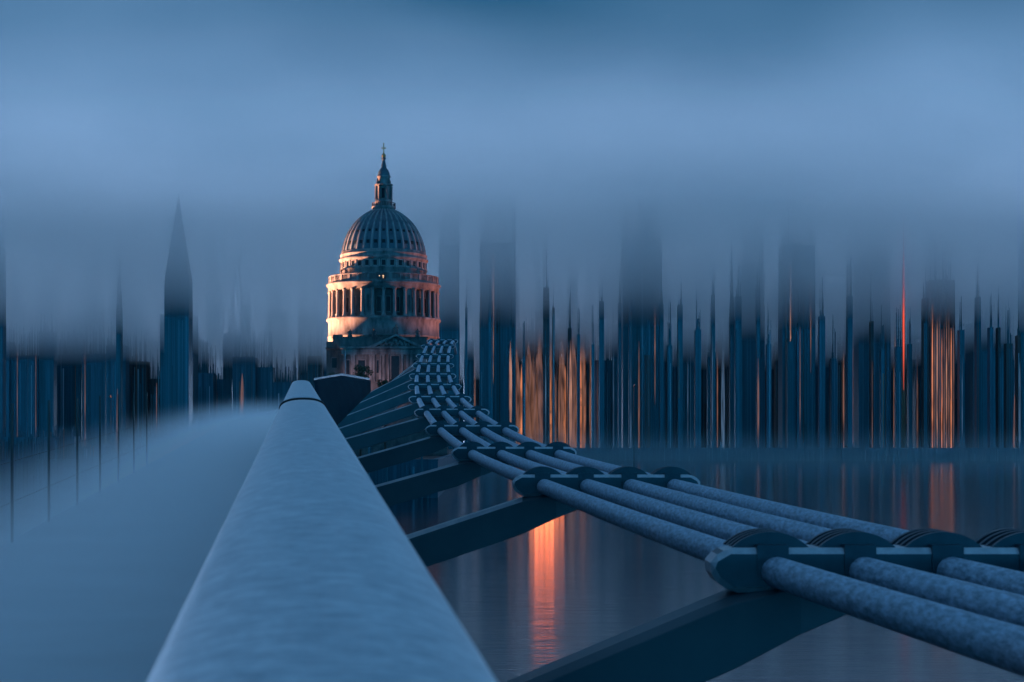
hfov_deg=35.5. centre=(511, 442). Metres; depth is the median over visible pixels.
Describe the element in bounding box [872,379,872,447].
lit windows
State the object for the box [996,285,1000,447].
tower
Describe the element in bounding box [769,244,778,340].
building
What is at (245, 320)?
building
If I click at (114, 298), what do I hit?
building
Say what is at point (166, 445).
building
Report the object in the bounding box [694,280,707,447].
building
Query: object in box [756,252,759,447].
tower
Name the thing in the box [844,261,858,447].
building
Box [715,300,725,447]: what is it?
building
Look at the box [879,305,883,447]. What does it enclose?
tower
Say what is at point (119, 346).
steeple
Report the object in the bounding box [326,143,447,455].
cathedral
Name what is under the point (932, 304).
lit windows
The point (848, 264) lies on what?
tower
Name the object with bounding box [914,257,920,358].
building
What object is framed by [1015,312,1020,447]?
tower
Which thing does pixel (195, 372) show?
building
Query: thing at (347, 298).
drum window
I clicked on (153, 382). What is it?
building
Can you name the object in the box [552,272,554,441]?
tower
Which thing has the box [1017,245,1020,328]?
building
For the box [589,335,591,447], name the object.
lit windows
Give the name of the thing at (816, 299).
building
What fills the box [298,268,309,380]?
building
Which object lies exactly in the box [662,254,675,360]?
building
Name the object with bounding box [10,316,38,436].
building
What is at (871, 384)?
tower
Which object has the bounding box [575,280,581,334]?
building
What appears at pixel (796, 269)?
tower
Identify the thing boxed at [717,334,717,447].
lit windows
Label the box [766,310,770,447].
tower
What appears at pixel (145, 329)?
building
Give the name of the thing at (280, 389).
building
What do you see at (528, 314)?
building
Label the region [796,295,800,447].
tower
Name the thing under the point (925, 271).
building
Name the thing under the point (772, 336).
building
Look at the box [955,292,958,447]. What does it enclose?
building
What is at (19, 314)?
building
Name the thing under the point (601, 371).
tower
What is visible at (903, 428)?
skyscraper
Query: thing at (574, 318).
building
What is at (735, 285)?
building
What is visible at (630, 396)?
lit windows
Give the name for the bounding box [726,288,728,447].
building
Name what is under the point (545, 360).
lit windows
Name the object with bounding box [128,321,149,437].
building
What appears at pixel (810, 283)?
lit windows
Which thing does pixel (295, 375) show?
building
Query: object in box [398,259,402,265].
attic window
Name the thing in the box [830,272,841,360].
building
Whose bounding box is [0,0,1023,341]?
sky
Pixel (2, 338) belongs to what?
tower
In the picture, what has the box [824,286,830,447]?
building
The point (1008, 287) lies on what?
building
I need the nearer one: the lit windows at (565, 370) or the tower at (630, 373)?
the tower at (630, 373)
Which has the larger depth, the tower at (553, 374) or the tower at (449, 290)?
the tower at (449, 290)
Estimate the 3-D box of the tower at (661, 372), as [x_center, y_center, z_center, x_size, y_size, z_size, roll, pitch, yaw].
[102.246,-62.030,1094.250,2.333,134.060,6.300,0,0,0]
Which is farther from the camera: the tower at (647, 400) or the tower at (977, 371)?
the tower at (977, 371)
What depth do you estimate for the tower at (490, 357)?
1087.13 m
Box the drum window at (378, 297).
[376,295,381,311]
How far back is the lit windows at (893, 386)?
1469.87 m
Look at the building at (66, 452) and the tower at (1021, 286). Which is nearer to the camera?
the building at (66, 452)
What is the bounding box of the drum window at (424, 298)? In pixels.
[424,298,425,313]
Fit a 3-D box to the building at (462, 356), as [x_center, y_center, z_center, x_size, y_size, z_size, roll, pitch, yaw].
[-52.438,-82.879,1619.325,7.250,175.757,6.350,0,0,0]
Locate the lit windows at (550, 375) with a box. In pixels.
[550,375,551,442]
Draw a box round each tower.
[0,228,5,441]
[439,199,459,448]
[465,280,466,442]
[479,194,515,442]
[480,329,482,438]
[488,271,492,443]
[496,274,499,422]
[509,299,512,441]
[523,321,524,435]
[543,250,549,444]
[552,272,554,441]
[568,284,571,447]
[577,312,579,447]
[591,343,594,447]
[599,262,603,447]
[618,278,620,447]
[621,190,661,447]
[628,262,631,447]
[645,320,649,447]
[659,254,663,447]
[667,295,671,447]
[677,261,682,447]
[694,284,700,447]
[710,250,714,447]
[734,259,741,447]
[739,216,764,447]
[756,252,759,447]
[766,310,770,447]
[778,201,814,447]
[786,313,792,447]
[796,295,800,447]
[818,273,824,447]
[830,328,836,447]
[846,242,849,296]
[846,252,852,447]
[853,215,895,447]
[869,282,873,447]
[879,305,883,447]
[894,307,901,447]
[907,306,911,447]
[921,263,927,447]
[926,232,954,447]
[957,286,964,447]
[974,250,980,447]
[987,281,992,447]
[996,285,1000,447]
[1004,298,1012,447]
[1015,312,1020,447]
[1018,221,1023,447]
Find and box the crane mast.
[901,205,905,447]
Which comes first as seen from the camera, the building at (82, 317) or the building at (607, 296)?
the building at (82, 317)
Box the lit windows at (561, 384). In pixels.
[558,330,564,442]
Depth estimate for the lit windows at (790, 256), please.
1139.44 m
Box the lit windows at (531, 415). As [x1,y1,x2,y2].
[530,363,532,438]
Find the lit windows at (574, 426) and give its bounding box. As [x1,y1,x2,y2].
[567,335,576,447]
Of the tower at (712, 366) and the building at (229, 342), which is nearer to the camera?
the tower at (712, 366)
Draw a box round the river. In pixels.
[0,461,1023,681]
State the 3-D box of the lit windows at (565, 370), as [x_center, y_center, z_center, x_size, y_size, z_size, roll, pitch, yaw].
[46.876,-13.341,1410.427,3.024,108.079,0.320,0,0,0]
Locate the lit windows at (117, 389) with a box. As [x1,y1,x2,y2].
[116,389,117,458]
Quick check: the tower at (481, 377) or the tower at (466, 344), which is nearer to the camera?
the tower at (466, 344)
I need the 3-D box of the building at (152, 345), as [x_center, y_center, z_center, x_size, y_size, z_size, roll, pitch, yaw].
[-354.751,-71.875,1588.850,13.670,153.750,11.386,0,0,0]
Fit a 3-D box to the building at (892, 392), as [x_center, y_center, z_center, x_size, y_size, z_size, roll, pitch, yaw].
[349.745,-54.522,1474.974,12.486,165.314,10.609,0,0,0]
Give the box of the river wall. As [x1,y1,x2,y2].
[0,439,1023,497]
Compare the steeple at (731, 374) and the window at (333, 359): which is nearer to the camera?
the window at (333, 359)
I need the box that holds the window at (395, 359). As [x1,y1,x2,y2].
[391,355,399,379]
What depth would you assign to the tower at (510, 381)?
1101.38 m
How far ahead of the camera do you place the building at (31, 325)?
1541.10 m
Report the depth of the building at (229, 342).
1444.98 m
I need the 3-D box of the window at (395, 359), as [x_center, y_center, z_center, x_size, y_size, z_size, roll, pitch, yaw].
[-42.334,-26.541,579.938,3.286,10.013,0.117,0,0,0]
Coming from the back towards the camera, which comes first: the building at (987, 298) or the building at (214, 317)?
the building at (214, 317)
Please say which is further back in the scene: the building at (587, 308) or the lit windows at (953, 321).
the building at (587, 308)
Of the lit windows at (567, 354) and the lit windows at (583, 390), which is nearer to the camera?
the lit windows at (567, 354)
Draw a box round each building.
[0,434,3,458]
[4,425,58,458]
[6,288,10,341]
[6,295,12,436]
[10,258,24,355]
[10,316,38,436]
[25,299,33,355]
[34,276,54,355]
[39,282,56,436]
[53,425,79,458]
[56,294,67,354]
[57,311,84,445]
[68,284,85,354]
[75,439,110,458]
[82,312,105,445]
[85,261,103,353]
[102,293,109,353]
[106,301,129,437]
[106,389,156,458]
[112,260,124,344]
[125,254,136,355]
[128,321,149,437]
[137,283,148,360]
[147,293,159,378]
[148,348,159,437]
[152,383,183,458]
[160,314,197,437]
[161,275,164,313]
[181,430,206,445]
[196,299,205,372]
[198,337,215,436]
[205,264,223,378]
[214,345,232,427]
[223,284,240,378]
[233,318,257,419]
[239,267,251,356]
[240,375,243,417]
[252,297,263,366]
[257,329,274,412]
[265,266,287,381]
[273,357,290,409]
[288,294,297,381]
[291,349,305,383]
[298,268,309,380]
[307,313,322,389]
[309,270,329,378]
[460,274,463,442]
[464,240,472,340]
[464,310,473,442]
[473,270,478,436]
[516,268,518,328]
[516,288,521,444]
[521,277,530,330]
[522,287,534,439]
[535,263,542,442]
[545,284,556,442]
[549,282,551,319]
[557,269,567,324]
[557,292,565,442]
[566,272,578,447]
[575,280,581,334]
[580,306,585,447]
[584,301,592,447]
[585,256,593,346]
[594,271,598,359]
[595,318,611,447]
[601,240,616,359]
[612,274,619,447]
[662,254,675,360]
[662,267,671,447]
[672,319,676,447]
[675,272,690,337]
[682,274,693,447]
[692,242,706,326]
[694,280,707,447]
[707,270,716,340]
[707,313,715,447]
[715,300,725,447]
[718,258,722,339]
[723,257,733,339]
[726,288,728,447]
[734,238,738,296]
[765,279,769,348]
[765,349,765,447]
[766,297,775,447]
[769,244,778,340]
[774,297,777,447]
[815,255,816,352]
[815,314,817,447]
[817,254,830,329]
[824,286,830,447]
[829,323,843,447]
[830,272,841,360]
[840,275,852,335]
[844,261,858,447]
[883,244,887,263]
[890,245,900,341]
[891,294,895,447]
[897,275,914,447]
[912,324,920,447]
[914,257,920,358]
[921,241,931,298]
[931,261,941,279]
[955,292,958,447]
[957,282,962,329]
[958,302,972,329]
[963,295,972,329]
[965,273,1014,447]
[979,275,993,321]
[999,266,1013,414]
[1001,246,1016,335]
[1014,322,1016,393]
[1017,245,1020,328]
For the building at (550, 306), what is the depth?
1619.82 m
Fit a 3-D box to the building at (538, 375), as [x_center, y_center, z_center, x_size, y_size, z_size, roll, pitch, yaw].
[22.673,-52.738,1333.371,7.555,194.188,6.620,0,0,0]
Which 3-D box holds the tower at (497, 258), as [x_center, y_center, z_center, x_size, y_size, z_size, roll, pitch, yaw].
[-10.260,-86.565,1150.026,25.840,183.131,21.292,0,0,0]
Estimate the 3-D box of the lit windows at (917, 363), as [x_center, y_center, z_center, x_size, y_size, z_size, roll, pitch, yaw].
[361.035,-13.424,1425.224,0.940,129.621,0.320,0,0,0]
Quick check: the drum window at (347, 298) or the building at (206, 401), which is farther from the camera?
the building at (206, 401)
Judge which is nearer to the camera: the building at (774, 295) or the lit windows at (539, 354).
the lit windows at (539, 354)
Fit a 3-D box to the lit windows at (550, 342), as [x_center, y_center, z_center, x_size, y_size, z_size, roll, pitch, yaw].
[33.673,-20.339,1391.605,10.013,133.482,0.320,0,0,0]
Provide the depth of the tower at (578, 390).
1097.66 m
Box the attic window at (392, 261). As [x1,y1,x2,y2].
[390,259,394,265]
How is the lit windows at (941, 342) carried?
in the tower at (941, 359)
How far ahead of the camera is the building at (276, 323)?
1564.74 m
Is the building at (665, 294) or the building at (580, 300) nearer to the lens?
the building at (665, 294)
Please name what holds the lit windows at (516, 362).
in the building at (519, 378)
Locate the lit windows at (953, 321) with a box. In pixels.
[953,321,953,447]
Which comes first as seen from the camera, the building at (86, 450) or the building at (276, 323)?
the building at (86, 450)
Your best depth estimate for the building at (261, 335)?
1600.74 m
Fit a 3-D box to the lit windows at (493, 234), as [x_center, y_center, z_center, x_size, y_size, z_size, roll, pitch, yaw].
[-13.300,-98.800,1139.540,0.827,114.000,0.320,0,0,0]
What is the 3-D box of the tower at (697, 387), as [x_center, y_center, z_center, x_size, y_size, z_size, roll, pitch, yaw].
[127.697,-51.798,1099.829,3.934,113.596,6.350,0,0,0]
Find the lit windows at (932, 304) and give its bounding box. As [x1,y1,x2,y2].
[932,304,932,447]
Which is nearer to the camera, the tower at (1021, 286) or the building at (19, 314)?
the tower at (1021, 286)
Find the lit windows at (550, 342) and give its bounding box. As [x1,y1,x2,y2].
[550,342,555,442]
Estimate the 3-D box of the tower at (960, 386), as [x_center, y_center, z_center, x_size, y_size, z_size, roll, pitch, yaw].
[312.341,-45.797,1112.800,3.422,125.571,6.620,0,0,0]
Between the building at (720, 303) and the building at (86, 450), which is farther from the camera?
the building at (720, 303)
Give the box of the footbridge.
[0,338,1023,681]
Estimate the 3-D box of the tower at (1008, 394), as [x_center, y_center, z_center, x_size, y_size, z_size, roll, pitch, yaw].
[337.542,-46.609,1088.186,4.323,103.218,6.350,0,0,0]
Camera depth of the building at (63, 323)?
1471.51 m
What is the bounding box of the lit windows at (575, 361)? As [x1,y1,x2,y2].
[575,361,575,447]
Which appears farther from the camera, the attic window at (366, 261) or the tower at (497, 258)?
the tower at (497, 258)
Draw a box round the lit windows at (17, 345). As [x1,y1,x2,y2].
[17,345,17,435]
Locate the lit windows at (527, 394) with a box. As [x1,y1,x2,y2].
[526,369,528,437]
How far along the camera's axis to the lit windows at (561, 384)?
1410.11 m
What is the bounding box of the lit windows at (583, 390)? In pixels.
[580,339,585,447]
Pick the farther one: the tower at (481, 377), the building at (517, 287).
the building at (517, 287)
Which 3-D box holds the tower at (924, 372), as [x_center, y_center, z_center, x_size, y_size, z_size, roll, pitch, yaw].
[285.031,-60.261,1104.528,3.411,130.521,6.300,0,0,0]
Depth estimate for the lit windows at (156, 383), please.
434.39 m
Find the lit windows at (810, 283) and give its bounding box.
[810,283,810,356]
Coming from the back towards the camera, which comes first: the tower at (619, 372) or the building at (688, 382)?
the building at (688, 382)
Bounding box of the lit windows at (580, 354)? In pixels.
[580,354,581,447]
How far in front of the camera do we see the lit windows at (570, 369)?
1109.24 m
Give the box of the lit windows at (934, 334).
[934,334,934,443]
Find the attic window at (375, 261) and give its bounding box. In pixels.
[373,259,377,265]
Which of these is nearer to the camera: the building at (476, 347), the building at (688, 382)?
the building at (688, 382)
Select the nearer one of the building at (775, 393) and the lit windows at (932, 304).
the lit windows at (932, 304)
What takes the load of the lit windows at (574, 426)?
in the building at (574, 318)
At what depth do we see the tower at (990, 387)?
1088.81 m
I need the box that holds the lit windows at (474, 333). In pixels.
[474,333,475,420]
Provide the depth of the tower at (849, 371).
1088.01 m
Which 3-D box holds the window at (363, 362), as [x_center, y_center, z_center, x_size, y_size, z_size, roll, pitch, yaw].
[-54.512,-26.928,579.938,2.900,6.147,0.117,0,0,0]
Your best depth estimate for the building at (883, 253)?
1577.76 m
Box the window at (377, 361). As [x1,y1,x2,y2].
[376,360,378,372]
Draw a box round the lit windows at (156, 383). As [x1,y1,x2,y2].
[156,383,156,437]
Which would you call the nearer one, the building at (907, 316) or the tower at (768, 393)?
the tower at (768, 393)
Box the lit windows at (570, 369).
[569,340,571,446]
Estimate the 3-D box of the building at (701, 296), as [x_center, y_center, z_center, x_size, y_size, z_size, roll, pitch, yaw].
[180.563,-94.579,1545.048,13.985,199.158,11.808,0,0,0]
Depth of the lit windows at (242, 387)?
426.40 m
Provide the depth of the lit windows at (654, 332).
1129.47 m
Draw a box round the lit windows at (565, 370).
[563,370,565,442]
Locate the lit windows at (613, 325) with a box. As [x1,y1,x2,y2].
[613,325,613,447]
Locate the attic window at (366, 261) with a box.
[364,259,368,265]
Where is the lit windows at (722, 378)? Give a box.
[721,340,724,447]
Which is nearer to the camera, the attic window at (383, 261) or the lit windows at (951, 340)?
the attic window at (383, 261)
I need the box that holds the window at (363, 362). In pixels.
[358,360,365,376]
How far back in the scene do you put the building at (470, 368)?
1371.13 m
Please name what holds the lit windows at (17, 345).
in the building at (24, 382)
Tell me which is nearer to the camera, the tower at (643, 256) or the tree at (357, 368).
the tree at (357, 368)
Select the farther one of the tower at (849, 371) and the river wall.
the tower at (849, 371)
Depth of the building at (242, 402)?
426.38 m
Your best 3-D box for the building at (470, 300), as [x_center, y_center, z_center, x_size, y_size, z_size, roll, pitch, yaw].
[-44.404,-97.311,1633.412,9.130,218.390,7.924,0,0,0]
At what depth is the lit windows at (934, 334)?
1129.47 m
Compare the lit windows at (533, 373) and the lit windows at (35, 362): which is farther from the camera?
the lit windows at (35, 362)
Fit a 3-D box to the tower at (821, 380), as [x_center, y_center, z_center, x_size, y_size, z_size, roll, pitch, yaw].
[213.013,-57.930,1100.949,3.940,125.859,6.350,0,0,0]
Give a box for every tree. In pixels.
[352,364,372,455]
[377,379,391,448]
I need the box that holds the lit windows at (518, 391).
[516,347,520,443]
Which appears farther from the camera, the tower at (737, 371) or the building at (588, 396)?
the building at (588, 396)
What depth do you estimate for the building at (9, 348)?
1368.08 m
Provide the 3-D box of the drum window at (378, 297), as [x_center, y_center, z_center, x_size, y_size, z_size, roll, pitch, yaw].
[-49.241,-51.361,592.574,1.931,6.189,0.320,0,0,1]
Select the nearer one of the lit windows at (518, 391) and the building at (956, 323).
the lit windows at (518, 391)
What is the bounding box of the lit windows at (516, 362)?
[516,362,516,442]
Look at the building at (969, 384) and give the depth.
1300.00 m
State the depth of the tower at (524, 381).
1087.79 m
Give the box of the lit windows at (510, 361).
[509,341,511,421]
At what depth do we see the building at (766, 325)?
1513.16 m
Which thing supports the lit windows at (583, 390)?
in the building at (582, 390)
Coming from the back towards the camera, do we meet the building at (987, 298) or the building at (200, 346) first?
the building at (200, 346)
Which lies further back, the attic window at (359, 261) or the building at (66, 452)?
the attic window at (359, 261)
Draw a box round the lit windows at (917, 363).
[917,363,917,447]
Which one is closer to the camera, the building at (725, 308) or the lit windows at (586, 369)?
the lit windows at (586, 369)
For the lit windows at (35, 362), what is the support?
in the building at (24, 382)
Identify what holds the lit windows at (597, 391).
in the building at (607, 401)
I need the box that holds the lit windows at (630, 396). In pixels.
[630,396,630,431]
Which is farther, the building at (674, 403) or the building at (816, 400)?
the building at (674, 403)
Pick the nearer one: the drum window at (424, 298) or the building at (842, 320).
the drum window at (424, 298)
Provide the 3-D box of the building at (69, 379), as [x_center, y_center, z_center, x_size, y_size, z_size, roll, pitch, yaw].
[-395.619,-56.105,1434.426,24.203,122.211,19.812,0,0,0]
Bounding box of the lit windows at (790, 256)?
[790,256,790,340]
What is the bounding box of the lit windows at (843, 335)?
[843,335,843,447]
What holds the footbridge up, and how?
on the pier hall
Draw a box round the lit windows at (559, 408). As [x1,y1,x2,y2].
[559,408,559,441]
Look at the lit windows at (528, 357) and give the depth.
1352.78 m
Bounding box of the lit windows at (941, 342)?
[941,342,942,447]
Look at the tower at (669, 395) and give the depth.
1094.62 m
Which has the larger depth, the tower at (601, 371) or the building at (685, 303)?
the building at (685, 303)
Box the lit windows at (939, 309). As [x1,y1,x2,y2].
[939,309,939,447]
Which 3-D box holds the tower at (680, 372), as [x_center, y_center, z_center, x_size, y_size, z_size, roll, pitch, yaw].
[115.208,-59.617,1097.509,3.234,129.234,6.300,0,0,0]
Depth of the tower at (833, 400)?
1116.73 m
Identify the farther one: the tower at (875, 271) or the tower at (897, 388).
the tower at (875, 271)
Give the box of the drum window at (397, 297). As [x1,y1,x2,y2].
[396,296,399,311]
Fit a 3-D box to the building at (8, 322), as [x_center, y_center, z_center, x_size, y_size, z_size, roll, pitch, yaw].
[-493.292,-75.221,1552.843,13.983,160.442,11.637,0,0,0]
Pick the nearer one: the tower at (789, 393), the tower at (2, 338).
the tower at (789, 393)
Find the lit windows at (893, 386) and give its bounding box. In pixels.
[893,386,893,429]
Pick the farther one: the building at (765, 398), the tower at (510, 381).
the building at (765, 398)
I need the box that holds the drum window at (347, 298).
[346,296,348,312]
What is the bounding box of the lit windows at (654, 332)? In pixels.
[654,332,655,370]
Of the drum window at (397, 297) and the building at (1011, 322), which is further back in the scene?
the building at (1011, 322)
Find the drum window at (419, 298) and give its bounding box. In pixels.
[418,297,420,313]
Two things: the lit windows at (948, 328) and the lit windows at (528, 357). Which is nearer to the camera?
the lit windows at (948, 328)
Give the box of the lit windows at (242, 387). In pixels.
[240,375,243,417]
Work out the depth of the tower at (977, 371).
1105.91 m
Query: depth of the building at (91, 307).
1493.50 m
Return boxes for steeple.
[116,232,122,435]
[164,194,192,439]
[729,226,733,447]
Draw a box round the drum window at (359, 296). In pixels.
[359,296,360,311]
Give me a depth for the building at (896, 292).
1596.71 m
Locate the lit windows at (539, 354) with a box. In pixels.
[536,329,542,442]
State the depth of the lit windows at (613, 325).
1345.21 m
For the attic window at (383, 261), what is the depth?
593.74 m
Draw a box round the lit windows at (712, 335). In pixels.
[712,335,712,440]
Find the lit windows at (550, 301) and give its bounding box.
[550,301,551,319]
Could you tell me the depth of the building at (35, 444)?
402.30 m
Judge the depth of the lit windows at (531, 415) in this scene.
1352.78 m
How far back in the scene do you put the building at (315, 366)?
1415.22 m
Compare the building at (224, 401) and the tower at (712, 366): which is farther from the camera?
the building at (224, 401)
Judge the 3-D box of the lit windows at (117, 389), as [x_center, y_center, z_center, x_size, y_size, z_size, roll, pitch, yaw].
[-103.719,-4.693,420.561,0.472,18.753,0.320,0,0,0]
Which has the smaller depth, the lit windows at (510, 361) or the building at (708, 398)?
the lit windows at (510, 361)
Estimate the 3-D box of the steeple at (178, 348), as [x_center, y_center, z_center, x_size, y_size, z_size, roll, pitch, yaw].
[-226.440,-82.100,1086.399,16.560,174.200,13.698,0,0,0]
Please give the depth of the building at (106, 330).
1580.44 m
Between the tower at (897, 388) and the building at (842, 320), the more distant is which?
the building at (842, 320)
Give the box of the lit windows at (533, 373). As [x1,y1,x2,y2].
[532,352,534,439]
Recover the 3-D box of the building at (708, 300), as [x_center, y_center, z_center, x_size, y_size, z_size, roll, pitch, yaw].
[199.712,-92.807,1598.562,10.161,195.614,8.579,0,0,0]
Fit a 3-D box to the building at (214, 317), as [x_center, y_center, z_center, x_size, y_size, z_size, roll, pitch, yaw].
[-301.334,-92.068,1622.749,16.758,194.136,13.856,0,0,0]
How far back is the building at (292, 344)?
1598.23 m
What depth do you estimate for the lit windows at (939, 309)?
1129.47 m
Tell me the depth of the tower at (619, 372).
1111.96 m
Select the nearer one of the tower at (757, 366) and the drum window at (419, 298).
the drum window at (419, 298)
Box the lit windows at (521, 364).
[520,364,521,434]
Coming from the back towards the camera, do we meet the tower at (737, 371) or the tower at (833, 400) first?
the tower at (833, 400)
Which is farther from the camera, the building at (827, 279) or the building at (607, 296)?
the building at (827, 279)
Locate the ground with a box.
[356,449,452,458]
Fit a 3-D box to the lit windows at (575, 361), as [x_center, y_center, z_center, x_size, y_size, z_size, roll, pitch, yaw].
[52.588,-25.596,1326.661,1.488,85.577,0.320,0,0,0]
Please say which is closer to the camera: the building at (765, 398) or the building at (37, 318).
the building at (765, 398)
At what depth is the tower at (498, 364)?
1115.51 m
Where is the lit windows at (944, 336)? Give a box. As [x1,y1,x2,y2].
[943,336,944,447]
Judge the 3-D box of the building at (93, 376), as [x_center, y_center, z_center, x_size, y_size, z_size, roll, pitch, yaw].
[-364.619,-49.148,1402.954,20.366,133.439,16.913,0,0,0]
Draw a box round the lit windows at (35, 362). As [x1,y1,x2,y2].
[35,362,35,427]
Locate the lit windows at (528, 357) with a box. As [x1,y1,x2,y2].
[525,342,533,438]
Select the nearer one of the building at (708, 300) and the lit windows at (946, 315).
the lit windows at (946, 315)
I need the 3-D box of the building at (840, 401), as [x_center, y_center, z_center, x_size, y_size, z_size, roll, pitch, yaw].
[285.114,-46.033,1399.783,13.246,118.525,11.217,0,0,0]
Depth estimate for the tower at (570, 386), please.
1109.20 m
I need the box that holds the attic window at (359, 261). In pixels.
[357,259,361,265]
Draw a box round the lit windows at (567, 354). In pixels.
[567,354,567,443]
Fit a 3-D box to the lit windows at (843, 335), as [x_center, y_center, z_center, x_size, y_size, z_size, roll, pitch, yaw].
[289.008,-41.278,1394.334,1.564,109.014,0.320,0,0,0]
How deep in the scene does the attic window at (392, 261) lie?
594.32 m
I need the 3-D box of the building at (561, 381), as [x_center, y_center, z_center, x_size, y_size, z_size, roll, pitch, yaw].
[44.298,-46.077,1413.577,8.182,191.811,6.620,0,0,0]
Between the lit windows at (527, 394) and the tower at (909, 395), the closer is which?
the tower at (909, 395)
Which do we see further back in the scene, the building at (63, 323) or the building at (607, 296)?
the building at (607, 296)
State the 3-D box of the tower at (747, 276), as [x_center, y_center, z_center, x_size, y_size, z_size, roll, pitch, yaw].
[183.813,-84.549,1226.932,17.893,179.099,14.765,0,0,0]
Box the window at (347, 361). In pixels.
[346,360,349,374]
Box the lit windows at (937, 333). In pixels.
[936,333,937,441]
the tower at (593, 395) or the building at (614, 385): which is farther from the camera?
the building at (614, 385)
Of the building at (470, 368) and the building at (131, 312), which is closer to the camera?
the building at (470, 368)
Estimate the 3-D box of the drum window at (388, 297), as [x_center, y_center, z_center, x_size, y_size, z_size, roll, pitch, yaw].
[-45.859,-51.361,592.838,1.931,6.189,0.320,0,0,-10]
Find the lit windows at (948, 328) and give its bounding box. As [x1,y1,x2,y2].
[948,328,949,447]
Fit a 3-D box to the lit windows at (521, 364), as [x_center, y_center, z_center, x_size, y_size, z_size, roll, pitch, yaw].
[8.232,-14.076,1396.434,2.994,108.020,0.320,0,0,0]
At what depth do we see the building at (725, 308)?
1624.09 m
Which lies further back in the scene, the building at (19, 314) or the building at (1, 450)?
the building at (19, 314)
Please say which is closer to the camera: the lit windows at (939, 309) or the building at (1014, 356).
the lit windows at (939, 309)
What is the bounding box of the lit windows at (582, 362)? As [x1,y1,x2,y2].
[582,362,582,445]
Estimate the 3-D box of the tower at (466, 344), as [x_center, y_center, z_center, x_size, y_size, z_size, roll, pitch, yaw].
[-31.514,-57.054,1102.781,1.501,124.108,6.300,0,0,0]
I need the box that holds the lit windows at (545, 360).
[545,360,545,444]
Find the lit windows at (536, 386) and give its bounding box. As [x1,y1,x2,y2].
[535,353,537,440]
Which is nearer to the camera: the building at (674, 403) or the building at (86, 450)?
the building at (86, 450)
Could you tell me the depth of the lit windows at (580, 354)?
1393.68 m
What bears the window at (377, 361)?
in the cathedral
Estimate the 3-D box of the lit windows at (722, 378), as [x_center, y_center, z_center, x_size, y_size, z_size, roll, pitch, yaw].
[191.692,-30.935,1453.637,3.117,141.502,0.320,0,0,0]
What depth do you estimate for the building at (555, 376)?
1392.07 m
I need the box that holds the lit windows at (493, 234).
[493,234,493,372]
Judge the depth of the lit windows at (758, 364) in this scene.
1094.98 m
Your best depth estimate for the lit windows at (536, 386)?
1330.19 m
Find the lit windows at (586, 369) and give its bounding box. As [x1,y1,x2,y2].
[586,369,586,432]
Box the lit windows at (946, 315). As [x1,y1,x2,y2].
[946,315,946,447]
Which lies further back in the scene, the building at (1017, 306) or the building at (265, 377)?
the building at (1017, 306)
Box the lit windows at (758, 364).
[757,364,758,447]
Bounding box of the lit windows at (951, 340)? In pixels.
[951,340,951,447]
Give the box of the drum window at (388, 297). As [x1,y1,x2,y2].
[386,295,390,311]
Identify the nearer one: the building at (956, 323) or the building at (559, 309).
the building at (956, 323)
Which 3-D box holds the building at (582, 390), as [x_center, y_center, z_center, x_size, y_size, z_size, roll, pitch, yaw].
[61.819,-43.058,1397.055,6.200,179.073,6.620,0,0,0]
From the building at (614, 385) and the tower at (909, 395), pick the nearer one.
the tower at (909, 395)
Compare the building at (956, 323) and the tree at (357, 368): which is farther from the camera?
the building at (956, 323)
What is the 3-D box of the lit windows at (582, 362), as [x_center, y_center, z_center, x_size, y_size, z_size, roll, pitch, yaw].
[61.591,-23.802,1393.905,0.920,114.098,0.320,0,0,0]
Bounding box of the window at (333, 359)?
[331,357,336,367]
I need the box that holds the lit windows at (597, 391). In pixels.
[597,391,597,436]
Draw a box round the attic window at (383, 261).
[381,259,385,265]
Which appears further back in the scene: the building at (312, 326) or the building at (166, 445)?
the building at (312, 326)
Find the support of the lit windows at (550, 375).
in the building at (555, 376)
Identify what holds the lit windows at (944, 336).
in the tower at (941, 359)

